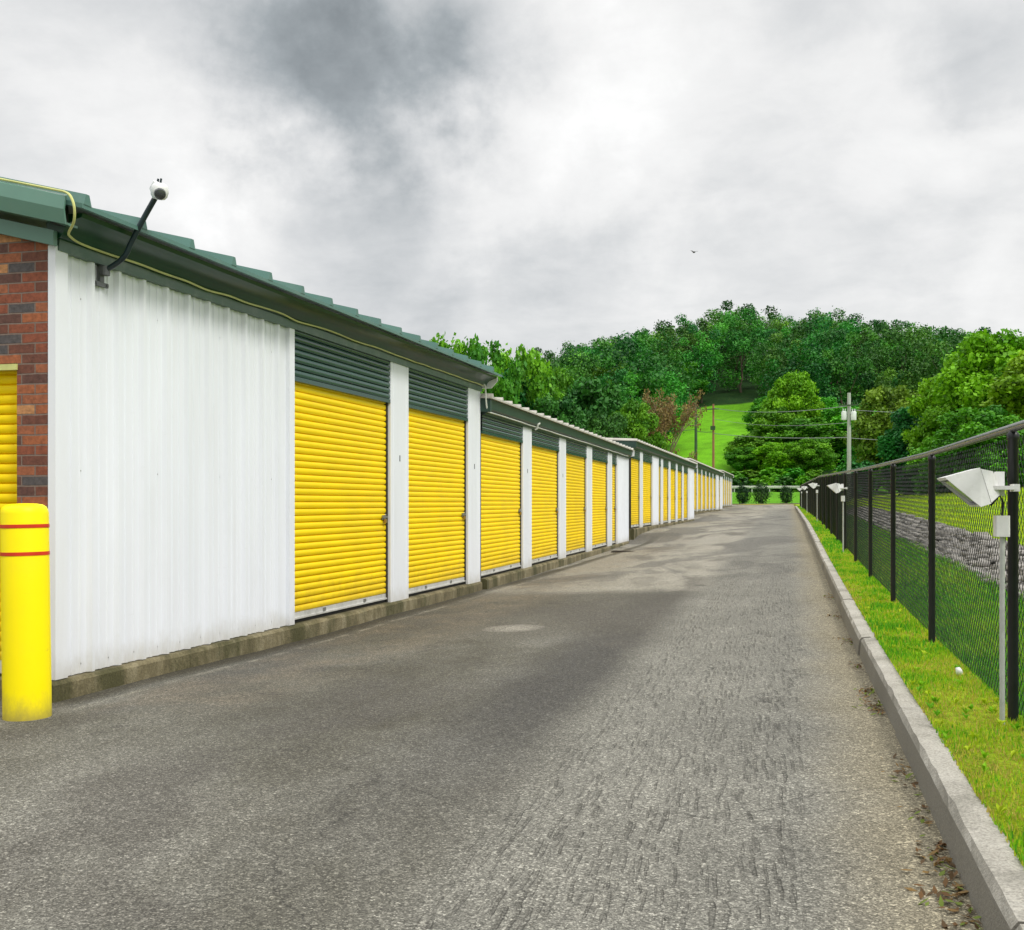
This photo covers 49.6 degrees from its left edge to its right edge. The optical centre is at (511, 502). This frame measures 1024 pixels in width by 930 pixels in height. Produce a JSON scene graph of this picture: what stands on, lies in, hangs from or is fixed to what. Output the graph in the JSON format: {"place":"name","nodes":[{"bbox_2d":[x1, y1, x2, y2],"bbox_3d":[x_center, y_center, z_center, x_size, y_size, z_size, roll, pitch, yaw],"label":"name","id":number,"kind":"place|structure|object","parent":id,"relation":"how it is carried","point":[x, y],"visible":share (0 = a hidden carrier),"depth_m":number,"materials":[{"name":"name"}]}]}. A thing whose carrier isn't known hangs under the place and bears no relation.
{"place":"outdoors","nodes":[
{"label":"outdoors","id":0,"kind":"place"},
{"bbox_2d":[0,504,983,929],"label":"road","id":1,"kind":"structure","parent":0,"point":[664,728],"depth_m":5.07,"materials":[{"name":"asphalt"}]},
{"bbox_2d":[0,503,51,721],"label":"bollard","id":2,"kind":"object","parent":1,"relation":"on","point":[25,614],"visible":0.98,"depth_m":6.50,"materials":[{"name":"yellow plastic"}]},
{"bbox_2d":[824,593,982,929],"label":"leaf litter","id":3,"kind":"object","parent":1,"relation":"on","point":[922,892],"visible":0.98,"depth_m":3.72,"materials":[{"name":"brown plant"}]},
{"bbox_2d":[795,506,1023,929],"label":"kerb","id":4,"kind":"structure","parent":1,"relation":"on","point":[988,865],"depth_m":4.21,"materials":[{"name":"concrete"}]},
{"bbox_2d":[0,0,1023,365],"label":"sky","id":5,"kind":"structure","parent":0,"point":[543,174],"materials":[{"name":"grey"}]},
{"bbox_2d":[665,365,1023,865],"bbox_3d":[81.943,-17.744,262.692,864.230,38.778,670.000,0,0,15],"label":"ground","id":6,"kind":"structure","parent":0,"point":[736,401],"depth_m":31.77,"materials":[{"name":"green plant"}]},
{"bbox_2d":[0,177,501,702],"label":"storage building","id":7,"kind":"structure","parent":6,"relation":"on","point":[204,477],"depth_m":8.94,"materials":[{"name":"metal"}]},
{"bbox_2d":[0,371,16,672],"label":"door","id":8,"kind":"structure","parent":7,"relation":"in","point":[8,379],"depth_m":7.31,"materials":[{"name":"yellow paint"}]},
{"bbox_2d":[95,178,168,288],"bbox_3d":[-2.571,-1.838,7.532,0.552,0.707,0.151,0,0,18],"label":"security camera","id":9,"kind":"object","parent":7,"relation":"attached to","point":[159,190],"visible":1,"depth_m":7.52,"materials":[{"name":"grey metal"}]},
{"bbox_2d":[0,178,483,385],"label":"rope light","id":10,"kind":"object","parent":7,"relation":"attached to","point":[74,220],"visible":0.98,"depth_m":8.29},
{"bbox_2d":[295,382,387,621],"bbox_3d":[-1.818,-0.035,11.635,0.173,2.350,2.470,0,0,15],"label":"door","id":11,"kind":"structure","parent":7,"relation":"in","point":[341,439],"depth_m":11.54,"materials":[{"name":"yellow paint"}]},
{"bbox_2d":[409,408,465,595],"bbox_3d":[-1.025,-0.035,14.538,0.173,2.350,2.390,0,0,15],"label":"door","id":12,"kind":"structure","parent":7,"relation":"in","point":[437,443],"depth_m":14.51,"materials":[{"name":"yellow paint"}]},
{"bbox_2d":[429,332,483,392],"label":"broadleaf tree","id":13,"kind":"object","parent":6,"relation":"on","point":[459,347],"visible":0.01,"depth_m":95.41,"materials":[{"name":"green plant"}]},
{"bbox_2d":[462,333,526,403],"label":"broadleaf tree","id":14,"kind":"object","parent":6,"relation":"on","point":[510,385],"visible":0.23,"depth_m":96.73,"materials":[{"name":"green plant"}]},
{"bbox_2d":[495,369,534,409],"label":"broadleaf tree","id":15,"kind":"object","parent":6,"relation":"on","point":[522,399],"visible":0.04,"depth_m":102.56,"materials":[{"name":"green plant"}]},
{"bbox_2d":[488,343,564,409],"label":"broadleaf tree","id":16,"kind":"object","parent":6,"relation":"on","point":[535,372],"visible":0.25,"depth_m":102.64,"materials":[{"name":"green plant"}]},
{"bbox_2d":[539,363,573,413],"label":"broadleaf tree","id":17,"kind":"object","parent":6,"relation":"on","point":[564,381],"visible":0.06,"depth_m":116.66,"materials":[{"name":"green plant"}]},
{"bbox_2d":[480,393,633,588],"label":"storage building","id":18,"kind":"structure","parent":6,"relation":"on","point":[549,500],"depth_m":20.55,"materials":[{"name":"metal"}]},
{"bbox_2d":[480,429,521,578],"bbox_3d":[-0.211,0.015,17.611,0.173,2.190,2.673,0,0,13],"label":"door","id":19,"kind":"structure","parent":18,"relation":"in","point":[500,459],"depth_m":17.50,"materials":[{"name":"yellow paint"}]},
{"bbox_2d":[532,446,557,564],"bbox_3d":[0.546,0.015,20.835,0.173,2.190,2.602,0,0,13],"label":"door","id":20,"kind":"structure","parent":18,"relation":"in","point":[544,461],"depth_m":20.90,"materials":[{"name":"yellow paint"}]},
{"bbox_2d":[483,384,626,455],"bbox_3d":[1.483,-1.504,23.952,0.077,0.453,16.207,0,0,13],"label":"rope light","id":21,"kind":"object","parent":18,"relation":"attached to","point":[537,427],"visible":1,"depth_m":19.51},
{"bbox_2d":[566,454,585,555],"bbox_3d":[1.314,0.015,24.039,0.173,2.190,2.602,0,0,13],"label":"door","id":22,"kind":"structure","parent":18,"relation":"in","point":[575,465],"depth_m":24.11,"materials":[{"name":"yellow paint"}]},
{"bbox_2d":[592,460,606,549],"bbox_3d":[2.070,0.015,27.265,0.173,2.190,2.551,0,0,13],"label":"door","id":23,"kind":"structure","parent":18,"relation":"in","point":[599,469],"depth_m":27.42,"materials":[{"name":"yellow paint"}]},
{"bbox_2d":[612,465,615,543],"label":"door","id":24,"kind":"structure","parent":18,"relation":"in","point":[613,466],"depth_m":29.96,"materials":[{"name":"yellow paint"}]},
{"bbox_2d":[532,392,588,429],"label":"broadleaf tree","id":25,"kind":"object","parent":6,"relation":"on","point":[565,410],"visible":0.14,"depth_m":99.01,"materials":[{"name":"green plant"}]},
{"bbox_2d":[546,350,599,402],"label":"hill tree","id":26,"kind":"object","parent":6,"relation":"on","point":[583,369],"visible":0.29,"depth_m":163.56,"materials":[{"name":"green plant"}]},
{"bbox_2d":[562,342,624,387],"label":"hill tree","id":27,"kind":"object","parent":6,"relation":"on","point":[570,360],"visible":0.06,"depth_m":172.53,"materials":[{"name":"green plant"}]},
{"bbox_2d":[566,376,625,428],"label":"broadleaf tree","id":28,"kind":"object","parent":6,"relation":"on","point":[588,392],"visible":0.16,"depth_m":115.09,"materials":[{"name":"green plant"}]},
{"bbox_2d":[584,410,630,437],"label":"broadleaf tree","id":29,"kind":"object","parent":6,"relation":"on","point":[597,422],"visible":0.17,"depth_m":96.99,"materials":[{"name":"green plant"}]},
{"bbox_2d":[587,333,627,372],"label":"hill tree","id":30,"kind":"object","parent":6,"relation":"on","point":[604,343],"visible":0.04,"depth_m":189.48,"materials":[{"name":"green plant"}]},
{"bbox_2d":[583,360,636,411],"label":"broadleaf tree","id":31,"kind":"object","parent":6,"relation":"on","point":[598,373],"visible":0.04,"depth_m":164.28,"materials":[{"name":"green plant"}]},
{"bbox_2d":[596,368,649,407],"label":"hill tree","id":32,"kind":"object","parent":6,"relation":"on","point":[622,377],"visible":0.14,"depth_m":148.47,"materials":[{"name":"green plant"}]},
{"bbox_2d":[591,338,670,417],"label":"hill tree","id":33,"kind":"object","parent":6,"relation":"on","point":[648,379],"visible":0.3,"depth_m":156.10,"materials":[{"name":"green plant"}]},
{"bbox_2d":[607,397,669,449],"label":"broadleaf tree","id":34,"kind":"object","parent":6,"relation":"on","point":[643,421],"visible":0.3,"depth_m":110.81,"materials":[{"name":"green plant"}]},
{"bbox_2d":[597,330,683,402],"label":"hill tree","id":35,"kind":"object","parent":6,"relation":"on","point":[644,350],"visible":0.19,"depth_m":175.86,"materials":[{"name":"green plant"}]},
{"bbox_2d":[618,373,673,436],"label":"broadleaf tree","id":36,"kind":"object","parent":6,"relation":"on","point":[652,394],"visible":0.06,"depth_m":157.63,"materials":[{"name":"green plant"}]},
{"bbox_2d":[609,438,697,539],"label":"storage building","id":37,"kind":"structure","parent":6,"relation":"on","point":[661,487],"depth_m":38.83,"materials":[{"name":"metal"}]},
{"bbox_2d":[629,458,639,528],"bbox_3d":[3.700,-0.315,33.864,0.173,2.150,1.787,0,0,14],"label":"door","id":38,"kind":"structure","parent":37,"relation":"in","point":[634,497],"depth_m":33.76,"materials":[{"name":"yellow paint"}]},
{"bbox_2d":[643,462,651,525],"bbox_3d":[4.364,-0.315,36.461,0.173,2.150,2.383,0,0,14],"label":"door","id":39,"kind":"structure","parent":37,"relation":"in","point":[647,497],"depth_m":36.55,"materials":[{"name":"yellow paint"}]},
{"bbox_2d":[663,467,667,522],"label":"door","id":40,"kind":"structure","parent":37,"relation":"in","point":[665,470],"depth_m":41.86,"materials":[{"name":"yellow paint"}]},
{"bbox_2d":[671,469,675,521],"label":"door","id":41,"kind":"structure","parent":37,"relation":"in","point":[673,498],"depth_m":44.48,"materials":[{"name":"yellow paint"}]},
{"bbox_2d":[678,471,681,520],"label":"door","id":42,"kind":"structure","parent":37,"relation":"in","point":[679,473],"depth_m":47.12,"materials":[{"name":"yellow paint"}]},
{"bbox_2d":[623,329,702,419],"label":"hill tree","id":43,"kind":"object","parent":6,"relation":"on","point":[672,365],"visible":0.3,"depth_m":184.53,"materials":[{"name":"green plant"}]},
{"bbox_2d":[634,388,706,460],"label":"bare tree","id":44,"kind":"object","parent":6,"relation":"on","point":[665,421],"visible":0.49,"depth_m":117.28,"materials":[{"name":"brown plant"}]},
{"bbox_2d":[650,368,699,438],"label":"hill tree","id":45,"kind":"object","parent":6,"relation":"on","point":[676,390],"visible":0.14,"depth_m":162.83,"materials":[{"name":"green plant"}]},
{"bbox_2d":[647,319,703,368],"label":"hill tree","id":46,"kind":"object","parent":6,"relation":"on","point":[662,324],"visible":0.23,"depth_m":217.76,"materials":[{"name":"green plant"}]},
{"bbox_2d":[671,361,713,401],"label":"broadleaf tree","id":47,"kind":"object","parent":6,"relation":"on","point":[702,383],"visible":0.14,"depth_m":207.32,"materials":[{"name":"green plant"}]},
{"bbox_2d":[679,320,714,370],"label":"hill tree","id":48,"kind":"object","parent":6,"relation":"on","point":[704,325],"visible":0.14,"depth_m":231.71,"materials":[{"name":"green plant"}]},
{"bbox_2d":[678,324,723,402],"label":"hill tree","id":49,"kind":"object","parent":6,"relation":"on","point":[705,362],"visible":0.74,"depth_m":209.26,"materials":[{"name":"green plant"}]},
{"bbox_2d":[685,458,724,514],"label":"storage building","id":50,"kind":"structure","parent":6,"relation":"on","point":[707,488],"depth_m":67.22,"materials":[{"name":"metal"}]},
{"bbox_2d":[710,404,718,467],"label":"utility pole","id":51,"kind":"object","parent":6,"relation":"on","point":[712,427],"visible":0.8,"depth_m":135.92,"materials":[{"name":"brown wood"}]},
{"bbox_2d":[720,470,733,507],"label":"storage building","id":52,"kind":"structure","parent":6,"relation":"on","point":[727,489],"depth_m":88.95,"materials":[{"name":"metal"}]},
{"bbox_2d":[706,300,762,386],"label":"hill tree","id":53,"kind":"object","parent":6,"relation":"on","point":[728,304],"visible":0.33,"depth_m":226.08,"materials":[{"name":"green plant"}]},
{"bbox_2d":[701,307,771,392],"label":"hill tree","id":54,"kind":"object","parent":6,"relation":"on","point":[730,338],"visible":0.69,"depth_m":218.29,"materials":[{"name":"green plant"}]},
{"bbox_2d":[712,308,772,377],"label":"hill tree","id":55,"kind":"object","parent":6,"relation":"on","point":[731,312],"visible":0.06,"depth_m":239.70,"materials":[{"name":"green plant"}]},
{"bbox_2d":[724,446,762,470],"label":"broadleaf tree","id":56,"kind":"object","parent":6,"relation":"on","point":[743,459],"visible":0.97,"depth_m":141.84,"materials":[{"name":"green plant"}]},
{"bbox_2d":[722,434,765,467],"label":"broadleaf tree","id":57,"kind":"object","parent":6,"relation":"on","point":[754,441],"visible":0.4,"depth_m":144.99,"materials":[{"name":"green plant"}]},
{"bbox_2d":[735,482,752,503],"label":"round bush","id":58,"kind":"object","parent":6,"relation":"on","point":[742,497],"visible":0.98,"depth_m":112.72,"materials":[{"name":"green plant"}]},
{"bbox_2d":[741,396,768,434],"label":"broadleaf tree","id":59,"kind":"object","parent":6,"relation":"on","point":[754,408],"visible":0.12,"depth_m":159.62,"materials":[{"name":"green plant"}]},
{"bbox_2d":[750,479,772,503],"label":"round bush","id":60,"kind":"object","parent":6,"relation":"on","point":[757,493],"visible":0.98,"depth_m":112.70,"materials":[{"name":"green plant"}]},
{"bbox_2d":[748,475,774,490],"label":"weedy shrub","id":61,"kind":"object","parent":6,"relation":"on","point":[770,481],"visible":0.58,"depth_m":130.56,"materials":[{"name":"green plant"}]},
{"bbox_2d":[740,305,789,360],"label":"hill tree","id":62,"kind":"object","parent":6,"relation":"on","point":[769,314],"visible":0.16,"depth_m":254.86,"materials":[{"name":"green plant"}]},
{"bbox_2d":[745,331,791,397],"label":"hill tree","id":63,"kind":"object","parent":6,"relation":"on","point":[757,363],"visible":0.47,"depth_m":194.31,"materials":[{"name":"green plant"}]},
{"bbox_2d":[756,466,787,480],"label":"weedy shrub","id":64,"kind":"object","parent":6,"relation":"on","point":[766,471],"visible":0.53,"depth_m":135.31,"materials":[{"name":"green plant"}]},
{"bbox_2d":[742,406,807,443],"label":"broadleaf tree","id":65,"kind":"object","parent":6,"relation":"on","point":[762,427],"visible":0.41,"depth_m":147.99,"materials":[{"name":"green plant"}]},
{"bbox_2d":[749,441,802,471],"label":"broadleaf tree","id":66,"kind":"object","parent":6,"relation":"on","point":[772,455],"visible":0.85,"depth_m":140.27,"materials":[{"name":"green plant"}]},
{"bbox_2d":[771,476,794,491],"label":"weedy shrub","id":67,"kind":"object","parent":6,"relation":"on","point":[786,481],"visible":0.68,"depth_m":130.25,"materials":[{"name":"green plant"}]},
{"bbox_2d":[759,325,809,378],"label":"hill tree","id":68,"kind":"object","parent":6,"relation":"on","point":[778,340],"visible":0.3,"depth_m":185.40,"materials":[{"name":"green plant"}]},
{"bbox_2d":[777,485,795,502],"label":"round bush","id":69,"kind":"object","parent":6,"relation":"on","point":[786,493],"visible":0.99,"depth_m":112.77,"materials":[{"name":"green plant"}]},
{"bbox_2d":[775,467,804,482],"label":"weedy shrub","id":70,"kind":"object","parent":6,"relation":"on","point":[794,473],"visible":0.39,"depth_m":133.27,"materials":[{"name":"green plant"}]},
{"bbox_2d":[760,369,825,431],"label":"broadleaf tree","id":71,"kind":"object","parent":6,"relation":"on","point":[801,388],"visible":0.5,"depth_m":150.61,"materials":[{"name":"green plant"}]},
{"bbox_2d":[759,338,839,404],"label":"hill tree","id":72,"kind":"object","parent":6,"relation":"on","point":[813,369],"visible":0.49,"depth_m":173.61,"materials":[{"name":"green plant"}]},
{"bbox_2d":[757,416,846,452],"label":"broadleaf tree","id":73,"kind":"object","parent":6,"relation":"on","point":[813,428],"visible":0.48,"depth_m":144.50,"materials":[{"name":"green plant"}]},
{"bbox_2d":[785,437,839,473],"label":"broadleaf tree","id":74,"kind":"object","parent":6,"relation":"on","point":[820,455],"visible":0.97,"depth_m":138.27,"materials":[{"name":"green plant"}]},
{"bbox_2d":[791,316,839,374],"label":"hill tree","id":75,"kind":"object","parent":6,"relation":"on","point":[810,325],"visible":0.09,"depth_m":198.87,"materials":[{"name":"green plant"}]},
{"bbox_2d":[797,394,840,418],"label":"broadleaf tree","id":76,"kind":"object","parent":6,"relation":"on","point":[828,402],"visible":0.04,"depth_m":156.55,"materials":[{"name":"green plant"}]},
{"bbox_2d":[808,308,854,373],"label":"hill tree","id":77,"kind":"object","parent":6,"relation":"on","point":[838,321],"visible":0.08,"depth_m":239.02,"materials":[{"name":"green plant"}]},
{"bbox_2d":[802,312,864,404],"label":"hill tree","id":78,"kind":"object","parent":6,"relation":"on","point":[847,329],"visible":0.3,"depth_m":186.66,"materials":[{"name":"green plant"}]},
{"bbox_2d":[809,329,880,406],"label":"hill tree","id":79,"kind":"object","parent":6,"relation":"on","point":[843,375],"visible":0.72,"depth_m":178.24,"materials":[{"name":"green plant"}]},
{"bbox_2d":[825,329,869,389],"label":"hill tree","id":80,"kind":"object","parent":6,"relation":"on","point":[862,341],"visible":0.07,"depth_m":206.32,"materials":[{"name":"green plant"}]},
{"bbox_2d":[820,403,875,461],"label":"broadleaf tree","id":81,"kind":"object","parent":6,"relation":"on","point":[836,418],"visible":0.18,"depth_m":147.78,"materials":[{"name":"green plant"}]},
{"bbox_2d":[838,393,857,497],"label":"utility pole","id":82,"kind":"object","parent":6,"relation":"on","point":[848,415],"visible":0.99,"depth_m":85.87,"materials":[{"name":"grey wood"}]},
{"bbox_2d":[837,313,878,348],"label":"hill tree","id":83,"kind":"object","parent":6,"relation":"on","point":[858,320],"visible":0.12,"depth_m":255.14,"materials":[{"name":"green plant"}]},
{"bbox_2d":[841,460,877,497],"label":"weedy shrub","id":84,"kind":"object","parent":6,"relation":"on","point":[864,463],"visible":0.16,"depth_m":99.33,"materials":[{"name":"green plant"}]},
{"bbox_2d":[836,446,898,488],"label":"broadleaf tree","id":85,"kind":"object","parent":6,"relation":"on","point":[842,465],"visible":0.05,"depth_m":128.54,"materials":[{"name":"green plant"}]},
{"bbox_2d":[855,320,903,390],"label":"hill tree","id":86,"kind":"object","parent":6,"relation":"on","point":[868,346],"visible":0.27,"depth_m":211.44,"materials":[{"name":"green plant"}]},
{"bbox_2d":[841,385,924,493],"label":"broadleaf tree","id":87,"kind":"object","parent":6,"relation":"on","point":[868,424],"visible":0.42,"depth_m":120.56,"materials":[{"name":"green plant"}]},
{"bbox_2d":[874,365,919,409],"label":"hill tree","id":88,"kind":"object","parent":6,"relation":"on","point":[909,383],"visible":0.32,"depth_m":173.88,"materials":[{"name":"green plant"}]},
{"bbox_2d":[863,322,934,410],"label":"hill tree","id":89,"kind":"object","parent":6,"relation":"on","point":[880,359],"visible":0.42,"depth_m":188.84,"materials":[{"name":"green plant"}]},
{"bbox_2d":[876,406,927,495],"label":"broadleaf tree","id":90,"kind":"object","parent":6,"relation":"on","point":[892,445],"visible":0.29,"depth_m":83.69,"materials":[{"name":"green plant"}]},
{"bbox_2d":[797,505,1023,865],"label":"verge grass","id":91,"kind":"structure","parent":6,"relation":"on","point":[880,604],"depth_m":6.45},
{"bbox_2d":[800,420,1023,721],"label":"chain link fence","id":92,"kind":"object","parent":6,"relation":"on","point":[823,504],"visible":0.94,"depth_m":8.34,"materials":[{"name":"black metal"}]},
{"bbox_2d":[827,483,846,551],"bbox_3d":[5.736,0.285,19.578,0.349,1.276,0.290,0,0,14],"label":"floodlight","id":93,"kind":"object","parent":92,"relation":"attached to","point":[836,488],"visible":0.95,"depth_m":19.53,"materials":[{"name":"white metal"}]},
{"bbox_2d":[937,468,1019,723],"bbox_3d":[2.243,0.472,5.325,0.349,1.276,0.290,0,0,14],"label":"floodlight","id":94,"kind":"object","parent":92,"relation":"attached to","point":[977,487],"visible":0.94,"depth_m":5.28,"materials":[{"name":"white metal"}]},
{"bbox_2d":[901,375,946,471],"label":"broadleaf tree","id":95,"kind":"object","parent":6,"relation":"on","point":[922,405],"visible":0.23,"depth_m":79.42,"materials":[{"name":"green plant"}]},
{"bbox_2d":[902,436,946,494],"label":"broadleaf tree","id":96,"kind":"object","parent":6,"relation":"on","point":[928,443],"visible":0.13,"depth_m":70.00,"materials":[{"name":"green plant"}]},
{"bbox_2d":[909,333,962,396],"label":"hill tree","id":97,"kind":"object","parent":6,"relation":"on","point":[931,363],"visible":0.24,"depth_m":173.87,"materials":[{"name":"green plant"}]},
{"bbox_2d":[849,506,1023,597],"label":"rubble stones","id":98,"kind":"object","parent":6,"relation":"on","point":[962,539],"visible":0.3,"depth_m":18.77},
{"bbox_2d":[857,487,1023,544],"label":"lawn grass","id":99,"kind":"structure","parent":6,"relation":"on","point":[940,507],"depth_m":32.20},
{"bbox_2d":[934,326,976,365],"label":"hill tree","id":100,"kind":"object","parent":6,"relation":"on","point":[954,331],"visible":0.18,"depth_m":191.20,"materials":[{"name":"green plant"}]},
{"bbox_2d":[920,404,1023,485],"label":"broadleaf tree","id":101,"kind":"object","parent":6,"relation":"on","point":[990,418],"visible":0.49,"depth_m":61.32,"materials":[{"name":"green plant"}]},
{"bbox_2d":[926,328,1023,439],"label":"broadleaf tree","id":102,"kind":"object","parent":6,"relation":"on","point":[976,365],"visible":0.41,"depth_m":70.64,"materials":[{"name":"green plant"}]},
{"bbox_2d":[975,448,1023,486],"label":"weedy shrub","id":103,"kind":"object","parent":6,"relation":"on","point":[993,465],"visible":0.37,"depth_m":57.35,"materials":[{"name":"green plant"}]},
{"bbox_2d":[979,350,1023,419],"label":"broadleaf tree","id":104,"kind":"object","parent":6,"relation":"on","point":[1006,391],"visible":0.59,"depth_m":65.20,"materials":[{"name":"green plant"}]},
{"bbox_2d":[839,513,1023,721],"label":"long grass","id":105,"kind":"structure","parent":0,"point":[956,614],"depth_m":10.49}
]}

